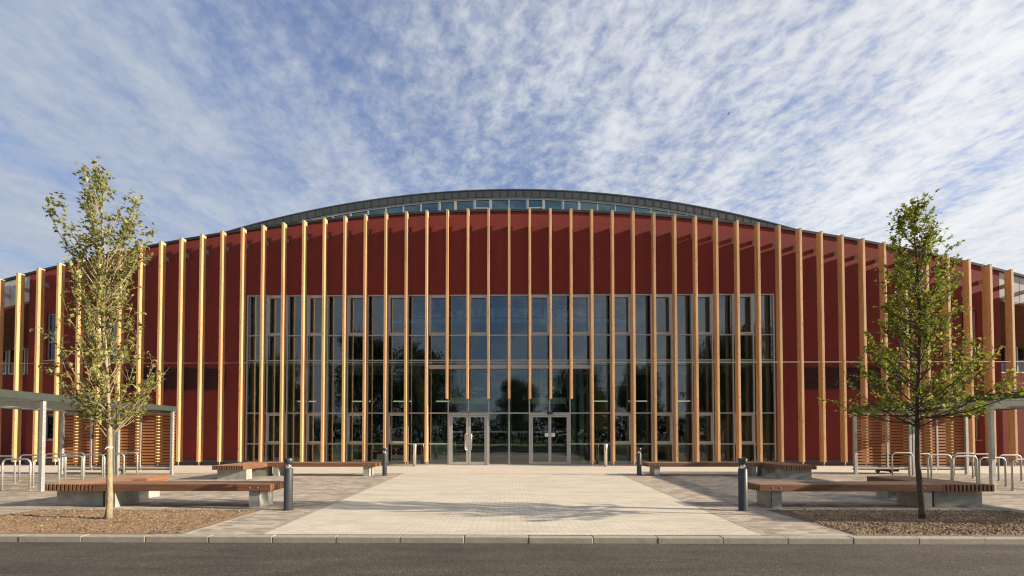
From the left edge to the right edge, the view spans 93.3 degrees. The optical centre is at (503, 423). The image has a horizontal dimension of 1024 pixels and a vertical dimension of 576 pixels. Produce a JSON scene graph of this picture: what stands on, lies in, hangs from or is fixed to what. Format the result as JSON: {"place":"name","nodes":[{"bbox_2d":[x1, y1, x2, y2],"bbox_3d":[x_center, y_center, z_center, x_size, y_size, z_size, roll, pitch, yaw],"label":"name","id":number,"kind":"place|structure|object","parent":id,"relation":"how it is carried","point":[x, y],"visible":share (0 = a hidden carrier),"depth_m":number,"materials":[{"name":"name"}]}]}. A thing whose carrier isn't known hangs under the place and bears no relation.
{"place":"outdoors","nodes":[
{"label":"outdoors","id":0,"kind":"place"},
{"bbox_2d":[0,508,259,533],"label":"soil bed","id":1,"kind":"object","parent":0,"point":[53,524],"visible":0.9,"depth_m":8.05,"materials":[{"name":"brown soil"}]},
{"bbox_2d":[29,155,168,518],"bbox_3d":[-6.819,-1.563,8.449,1.894,6.486,1.699,0,-1,1],"label":"young tree","id":2,"kind":"object","parent":1,"relation":"on","point":[97,280],"visible":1,"depth_m":8.33,"materials":[{"name":"green plant"}]},
{"bbox_2d":[0,542,1023,575],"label":"road","id":3,"kind":"structure","parent":0,"point":[266,559],"depth_m":5.96,"materials":[{"name":"grey asphalt"}]},
{"bbox_2d":[0,473,1023,535],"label":"paving","id":4,"kind":"structure","parent":0,"point":[717,493],"depth_m":11.29,"materials":[{"name":"grey concrete"}]},
{"bbox_2d":[0,455,15,482],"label":"cycle hoop","id":5,"kind":"object","parent":4,"relation":"on","point":[14,465],"visible":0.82,"depth_m":14.67,"materials":[{"name":"metal"}]},
{"bbox_2d":[1,458,31,489],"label":"cycle hoop","id":6,"kind":"object","parent":4,"relation":"on","point":[2,467],"visible":1,"depth_m":12.80,"materials":[{"name":"metal"}]},
{"bbox_2d":[17,454,38,480],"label":"cycle hoop","id":7,"kind":"object","parent":4,"relation":"on","point":[19,468],"visible":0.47,"depth_m":15.55,"materials":[{"name":"metal"}]},
{"bbox_2d":[31,457,59,486],"bbox_3d":[-12.990,1.354,13.715,0.837,0.844,0.097,0,-1,1],"label":"cycle hoop","id":8,"kind":"object","parent":4,"relation":"on","point":[33,464],"visible":0.91,"depth_m":13.70,"materials":[{"name":"metal"}]},
{"bbox_2d":[45,453,66,477],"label":"cycle hoop","id":9,"kind":"object","parent":4,"relation":"on","point":[65,460],"visible":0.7,"depth_m":16.48,"materials":[{"name":"metal"}]},
{"bbox_2d":[59,455,83,479],"bbox_3d":[-13.179,1.378,14.716,0.837,0.844,0.097,0,-1,1],"label":"cycle hoop","id":10,"kind":"object","parent":4,"relation":"on","point":[60,457],"visible":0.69,"depth_m":14.70,"materials":[{"name":"metal"}]},
{"bbox_2d":[63,452,84,475],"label":"cycle hoop","id":11,"kind":"object","parent":4,"relation":"on","point":[73,453],"visible":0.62,"depth_m":17.33,"materials":[{"name":"metal"}]},
{"bbox_2d":[0,389,176,491],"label":"cycle shelter","id":12,"kind":"object","parent":4,"relation":"on","point":[42,403],"visible":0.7,"depth_m":18.03,"materials":[{"name":"grey metal"}]},
{"bbox_2d":[81,454,105,479],"bbox_3d":[-13.377,1.403,15.739,0.837,0.844,0.097,0,-1,0],"label":"cycle hoop","id":13,"kind":"object","parent":4,"relation":"on","point":[94,455],"visible":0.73,"depth_m":15.72,"materials":[{"name":"metal"}]},
{"bbox_2d":[100,453,124,477],"bbox_3d":[-13.517,1.427,16.720,0.837,0.844,0.097,0,-1,0],"label":"cycle hoop","id":14,"kind":"object","parent":4,"relation":"on","point":[123,464],"visible":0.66,"depth_m":16.70,"materials":[{"name":"metal"}]},
{"bbox_2d":[116,452,137,475],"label":"cycle hoop","id":15,"kind":"object","parent":4,"relation":"on","point":[128,453],"visible":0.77,"depth_m":17.56,"materials":[{"name":"metal"}]},
{"bbox_2d":[45,475,283,506],"bbox_3d":[-6.947,1.467,10.751,4.571,0.472,2.106,0,-1,1],"label":"slatted bench","id":16,"kind":"object","parent":4,"relation":"on","point":[129,490],"visible":0.91,"depth_m":9.88,"materials":[{"name":"brown wood"}]},
{"bbox_2d":[283,458,293,510],"bbox_3d":[-4.199,1.167,9.421,0.219,1.006,0.219,0,-1,1],"label":"lamp bollard","id":17,"kind":"object","parent":4,"relation":"on","point":[288,487],"visible":1,"depth_m":9.35,"materials":[{"name":"metal"}]},
{"bbox_2d":[212,462,380,478],"bbox_3d":[-7.045,1.616,16.850,4.920,0.472,2.250,0,-1,1],"label":"slatted bench","id":18,"kind":"object","parent":4,"relation":"on","point":[246,470],"visible":0.99,"depth_m":17.29,"materials":[{"name":"brown wood"}]},
{"bbox_2d":[382,448,387,475],"bbox_3d":[-4.326,1.366,17.550,0.219,1.006,0.219,0,-1,1],"label":"lamp bollard","id":19,"kind":"object","parent":4,"relation":"on","point":[384,463],"visible":1,"depth_m":17.48,"materials":[{"name":"metal"}]},
{"bbox_2d":[636,448,641,475],"bbox_3d":[4.914,1.366,17.549,0.219,1.006,0.219,0,-1,1],"label":"lamp bollard","id":20,"kind":"object","parent":4,"relation":"on","point":[639,469],"visible":1,"depth_m":17.48,"materials":[{"name":"metal"}]},
{"bbox_2d":[642,462,816,478],"bbox_3d":[7.726,1.618,16.938,5.157,0.472,2.050,0,-1,1],"label":"slatted bench","id":21,"kind":"object","parent":4,"relation":"on","point":[782,470],"visible":0.98,"depth_m":17.28,"materials":[{"name":"brown wood"}]},
{"bbox_2d":[737,458,749,510],"bbox_3d":[4.623,1.166,9.344,0.219,1.006,0.219,0,-1,1],"label":"lamp bollard","id":22,"kind":"object","parent":4,"relation":"on","point":[742,488],"visible":1,"depth_m":9.28,"materials":[{"name":"metal"}]},
{"bbox_2d":[748,476,994,507],"bbox_3d":[7.449,1.465,10.648,4.641,0.472,2.056,0,-1,1],"label":"slatted bench","id":23,"kind":"object","parent":4,"relation":"on","point":[902,490],"visible":0.89,"depth_m":9.82,"materials":[{"name":"brown wood"}]},
{"bbox_2d":[891,452,913,474],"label":"cycle hoop","id":24,"kind":"object","parent":4,"relation":"on","point":[892,461],"visible":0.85,"depth_m":17.60,"materials":[{"name":"metal"}]},
{"bbox_2d":[908,453,932,477],"bbox_3d":[14.364,1.426,16.663,0.837,0.844,0.097,0,-1,1],"label":"cycle hoop","id":25,"kind":"object","parent":4,"relation":"on","point":[930,463],"visible":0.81,"depth_m":16.65,"materials":[{"name":"metal"}]},
{"bbox_2d":[850,391,1023,490],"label":"cycle shelter","id":26,"kind":"object","parent":4,"relation":"on","point":[1016,402],"visible":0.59,"depth_m":18.16,"materials":[{"name":"grey metal"}]},
{"bbox_2d":[927,454,951,479],"bbox_3d":[14.174,1.403,15.716,0.837,0.844,0.097,0,-1,1],"label":"cycle hoop","id":27,"kind":"object","parent":4,"relation":"on","point":[939,455],"visible":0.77,"depth_m":15.71,"materials":[{"name":"metal"}]},
{"bbox_2d":[953,453,975,475],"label":"cycle hoop","id":28,"kind":"object","parent":4,"relation":"on","point":[974,462],"visible":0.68,"depth_m":17.18,"materials":[{"name":"metal"}]},
{"bbox_2d":[952,455,977,482],"bbox_3d":[14.043,1.378,14.717,0.837,0.844,0.097,0,-1,-1],"label":"cycle hoop","id":29,"kind":"object","parent":4,"relation":"on","point":[975,457],"visible":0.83,"depth_m":14.70,"materials":[{"name":"metal"}]},
{"bbox_2d":[971,453,995,477],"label":"cycle hoop","id":30,"kind":"object","parent":4,"relation":"on","point":[973,462],"visible":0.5,"depth_m":16.38,"materials":[{"name":"metal"}]},
{"bbox_2d":[978,457,1007,486],"bbox_3d":[13.872,1.354,13.719,0.837,0.844,0.097,0,-1,0],"label":"cycle hoop","id":31,"kind":"object","parent":4,"relation":"on","point":[1005,474],"visible":0.87,"depth_m":13.71,"materials":[{"name":"metal"}]},
{"bbox_2d":[997,454,1022,480],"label":"cycle hoop","id":32,"kind":"object","parent":4,"relation":"on","point":[998,470],"visible":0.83,"depth_m":15.48,"materials":[{"name":"metal"}]},
{"bbox_2d":[1010,458,1023,490],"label":"cycle hoop","id":33,"kind":"object","parent":4,"relation":"on","point":[1012,477],"visible":1,"depth_m":12.71,"materials":[{"name":"metal"}]},
{"bbox_2d":[0,465,1023,473],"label":"pale paving","id":34,"kind":"structure","parent":0,"point":[834,469],"depth_m":20.68,"materials":[{"name":"beige concrete"}]},
{"bbox_2d":[413,444,415,466],"bbox_3d":[-4.200,1.467,22.768,0.149,1.060,0.149,0,-1,1],"label":"steel bollard","id":35,"kind":"object","parent":34,"relation":"on","point":[414,455],"visible":1,"depth_m":22.70,"materials":[{"name":"silver metal"}]},
{"bbox_2d":[604,444,606,466],"bbox_3d":[4.780,1.464,22.670,0.149,1.060,0.149,0,-1,1],"label":"steel bollard","id":36,"kind":"object","parent":34,"relation":"on","point":[605,455],"visible":1,"depth_m":22.61,"materials":[{"name":"silver metal"}]},
{"bbox_2d":[0,0,1023,278],"label":"sky","id":37,"kind":"structure","parent":0,"point":[224,115],"materials":[{"name":"blue"}]},
{"bbox_2d":[265,473,761,535],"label":"entrance path","id":38,"kind":"structure","parent":0,"point":[576,504],"depth_m":9.29,"materials":[{"name":"beige concrete"}]},
{"bbox_2d":[258,473,769,535],"bbox_3d":[0.206,1.760,12.817,8.333,0.028,11.595,0,-1,1],"label":"path border","id":39,"kind":"object","parent":38,"relation":"on","point":[690,503],"visible":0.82,"depth_m":9.28,"materials":[{"name":"grey concrete"}]},
{"bbox_2d":[875,455,900,472],"bbox_3d":[14.806,1.515,18.607,0.600,0.760,0.660,0,-1,1],"label":"wheeled bin","id":40,"kind":"object","parent":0,"point":[877,471],"visible":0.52,"depth_m":18.38,"materials":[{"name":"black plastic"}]},
{"bbox_2d":[768,508,1023,535],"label":"soil bed","id":41,"kind":"object","parent":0,"point":[934,523],"visible":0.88,"depth_m":7.99,"materials":[{"name":"brown soil"}]},
{"bbox_2d":[817,188,1023,518],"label":"young tree","id":42,"kind":"object","parent":41,"relation":"on","point":[922,312],"visible":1,"depth_m":8.26,"materials":[{"name":"green plant"}]},
{"label":"ground","id":43,"kind":"structure","parent":0,"visible":0},
{"bbox_2d":[2,509,265,533],"bbox_3d":[-6.909,1.691,8.283,4.520,0.103,2.350,0,-1,1],"label":"bed edging","id":44,"kind":"object","parent":43,"relation":"on","point":[171,509],"visible":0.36,"depth_m":9.43,"materials":[{"name":"grey concrete"}]},
{"bbox_2d":[0,189,1023,465],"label":"sports hall","id":45,"kind":"structure","parent":43,"relation":"on","point":[514,327],"depth_m":23.96,"materials":[{"name":"metal"}]},
{"bbox_2d":[3,352,5,374],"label":"window","id":46,"kind":"structure","parent":45,"relation":"in","point":[4,353],"depth_m":28.56,"materials":[{"name":"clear glass"}]},
{"bbox_2d":[8,348,24,374],"bbox_3d":[-28.719,-3.698,28.556,1.000,1.550,0.120,0,-1,1],"label":"window","id":47,"kind":"structure","parent":45,"relation":"in","point":[11,352],"depth_m":28.55,"materials":[{"name":"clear glass"}]},
{"bbox_2d":[46,414,53,440],"bbox_3d":[-22.477,0.166,24.067,0.840,1.315,0.230,0,-1,1],"label":"window","id":48,"kind":"structure","parent":45,"relation":"in","point":[49,417],"depth_m":24.14,"materials":[{"name":"glass"}]},
{"bbox_2d":[44,314,55,360],"bbox_3d":[-22.477,-4.333,24.177,0.840,2.415,0.230,0,-1,1],"label":"window","id":49,"kind":"structure","parent":45,"relation":"in","point":[51,317],"depth_m":24.24,"materials":[{"name":"glass"}]},
{"bbox_2d":[110,314,116,359],"bbox_3d":[-19.336,-4.355,24.218,0.740,2.370,0.080,0,-1,1],"label":"window","id":50,"kind":"structure","parent":45,"relation":"in","point":[113,329],"depth_m":24.23,"materials":[{"name":"glass"}]},
{"bbox_2d":[332,212,349,217],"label":"clerestory window","id":51,"kind":"structure","parent":45,"relation":"in","point":[343,214],"depth_m":27.47,"materials":[{"name":"glass"}]},
{"bbox_2d":[350,210,366,215],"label":"clerestory window","id":52,"kind":"structure","parent":45,"relation":"in","point":[356,213],"depth_m":27.47,"materials":[{"name":"glass"}]},
{"bbox_2d":[367,207,384,214],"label":"clerestory window","id":53,"kind":"structure","parent":45,"relation":"in","point":[381,210],"depth_m":27.46,"materials":[{"name":"glass"}]},
{"bbox_2d":[385,205,402,212],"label":"clerestory window","id":54,"kind":"structure","parent":45,"relation":"in","point":[398,208],"depth_m":27.45,"materials":[{"name":"glass"}]},
{"bbox_2d":[403,203,419,211],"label":"clerestory window","id":55,"kind":"structure","parent":45,"relation":"in","point":[415,207],"depth_m":27.45,"materials":[{"name":"glass"}]},
{"bbox_2d":[420,201,437,210],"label":"clerestory window","id":56,"kind":"structure","parent":45,"relation":"in","point":[430,206],"depth_m":27.43,"materials":[{"name":"glass"}]},
{"bbox_2d":[438,200,454,210],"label":"clerestory window","id":57,"kind":"structure","parent":45,"relation":"in","point":[442,205],"depth_m":27.43,"materials":[{"name":"glass"}]},
{"bbox_2d":[450,416,468,464],"bbox_3d":[-2.188,0.791,23.760,0.891,2.420,0.166,0,-1,1],"label":"door","id":58,"kind":"structure","parent":45,"relation":"in","point":[451,417],"depth_m":23.76,"materials":[{"name":"metal"}]},
{"bbox_2d":[455,199,472,209],"bbox_3d":[-2.237,-11.624,27.393,1.000,2.219,0.090,0,-1,1],"label":"clerestory window","id":59,"kind":"structure","parent":45,"relation":"in","point":[459,204],"depth_m":27.41,"materials":[{"name":"glass"}]},
{"bbox_2d":[468,416,486,464],"bbox_3d":[-1.289,0.791,23.750,0.891,2.420,0.166,0,-1,1],"label":"door","id":60,"kind":"structure","parent":45,"relation":"in","point":[485,417],"depth_m":23.75,"materials":[{"name":"metal"}]},
{"bbox_2d":[473,199,490,208],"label":"clerestory window","id":61,"kind":"structure","parent":45,"relation":"in","point":[477,203],"depth_m":27.39,"materials":[{"name":"glass"}]},
{"bbox_2d":[491,198,507,208],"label":"clerestory window","id":62,"kind":"structure","parent":45,"relation":"in","point":[502,203],"depth_m":27.39,"materials":[{"name":"glass"}]},
{"bbox_2d":[508,198,525,208],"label":"clerestory window","id":63,"kind":"structure","parent":45,"relation":"in","point":[513,203],"depth_m":27.39,"materials":[{"name":"glass"}]},
{"bbox_2d":[526,198,543,208],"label":"clerestory window","id":64,"kind":"structure","parent":45,"relation":"in","point":[530,203],"depth_m":27.37,"materials":[{"name":"glass"}]},
{"bbox_2d":[532,415,549,464],"bbox_3d":[1.812,0.791,23.752,0.891,2.420,0.095,0,-1,1],"label":"door","id":65,"kind":"structure","parent":45,"relation":"in","point":[546,434],"depth_m":23.71,"materials":[{"name":"metal"}]},
{"bbox_2d":[544,199,561,208],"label":"clerestory window","id":66,"kind":"structure","parent":45,"relation":"in","point":[548,203],"depth_m":27.36,"materials":[{"name":"glass"}]},
{"bbox_2d":[550,415,567,464],"bbox_3d":[2.711,0.790,23.742,0.891,2.420,0.095,0,-1,1],"label":"door","id":67,"kind":"structure","parent":45,"relation":"in","point":[551,434],"depth_m":23.71,"materials":[{"name":"metal"}]},
{"bbox_2d":[561,199,578,209],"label":"clerestory window","id":68,"kind":"structure","parent":45,"relation":"in","point":[565,204],"depth_m":27.35,"materials":[{"name":"glass"}]},
{"bbox_2d":[579,200,596,209],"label":"clerestory window","id":69,"kind":"structure","parent":45,"relation":"in","point":[583,205],"depth_m":27.34,"materials":[{"name":"glass"}]},
{"bbox_2d":[597,202,614,210],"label":"clerestory window","id":70,"kind":"structure","parent":45,"relation":"in","point":[601,206],"depth_m":27.33,"materials":[{"name":"glass"}]},
{"bbox_2d":[615,204,632,211],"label":"clerestory window","id":71,"kind":"structure","parent":45,"relation":"in","point":[618,207],"depth_m":27.31,"materials":[{"name":"glass"}]},
{"bbox_2d":[632,206,649,212],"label":"clerestory window","id":72,"kind":"structure","parent":45,"relation":"in","point":[638,209],"depth_m":27.30,"materials":[{"name":"glass"}]},
{"bbox_2d":[650,208,667,214],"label":"clerestory window","id":73,"kind":"structure","parent":45,"relation":"in","point":[657,211],"depth_m":27.28,"materials":[{"name":"glass"}]},
{"bbox_2d":[668,210,685,215],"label":"clerestory window","id":74,"kind":"structure","parent":45,"relation":"in","point":[669,212],"depth_m":27.27,"materials":[{"name":"glass"}]},
{"bbox_2d":[686,213,703,217],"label":"clerestory window","id":75,"kind":"structure","parent":45,"relation":"in","point":[691,215],"depth_m":27.21,"materials":[{"name":"glass"}]},
{"bbox_2d":[908,313,914,359],"bbox_3d":[19.761,-4.344,23.712,0.840,2.415,0.230,0,-1,1],"label":"window","id":76,"kind":"structure","parent":45,"relation":"in","point":[910,313],"depth_m":23.75,"materials":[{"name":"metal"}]},
{"bbox_2d":[961,311,978,359],"bbox_3d":[22.760,-4.345,23.679,0.840,2.415,0.230,0,-1,1],"label":"window","id":77,"kind":"structure","parent":45,"relation":"in","point":[973,312],"depth_m":23.74,"materials":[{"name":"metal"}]},
{"bbox_2d":[963,414,981,440],"bbox_3d":[22.760,0.153,23.569,0.840,1.315,0.230,0,-1,1],"label":"window","id":78,"kind":"structure","parent":45,"relation":"in","point":[976,433],"depth_m":23.61,"materials":[{"name":"metal"}]},
{"bbox_2d":[1001,346,1006,372],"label":"window","id":79,"kind":"structure","parent":45,"relation":"in","point":[1003,351],"depth_m":27.92,"materials":[{"name":"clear glass"}]},
{"bbox_2d":[1015,347,1023,372],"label":"window","id":80,"kind":"structure","parent":45,"relation":"in","point":[1019,352],"depth_m":27.91,"materials":[{"name":"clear glass"}]},
{"bbox_2d":[0,534,1023,544],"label":"kerb","id":81,"kind":"structure","parent":43,"relation":"on","point":[275,538],"depth_m":6.88,"materials":[{"name":"concrete"}]},
{"bbox_2d":[764,510,1023,535],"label":"bed edging","id":82,"kind":"object","parent":43,"relation":"on","point":[862,510],"visible":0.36,"depth_m":8.51,"materials":[{"name":"grey concrete"}]}
]}

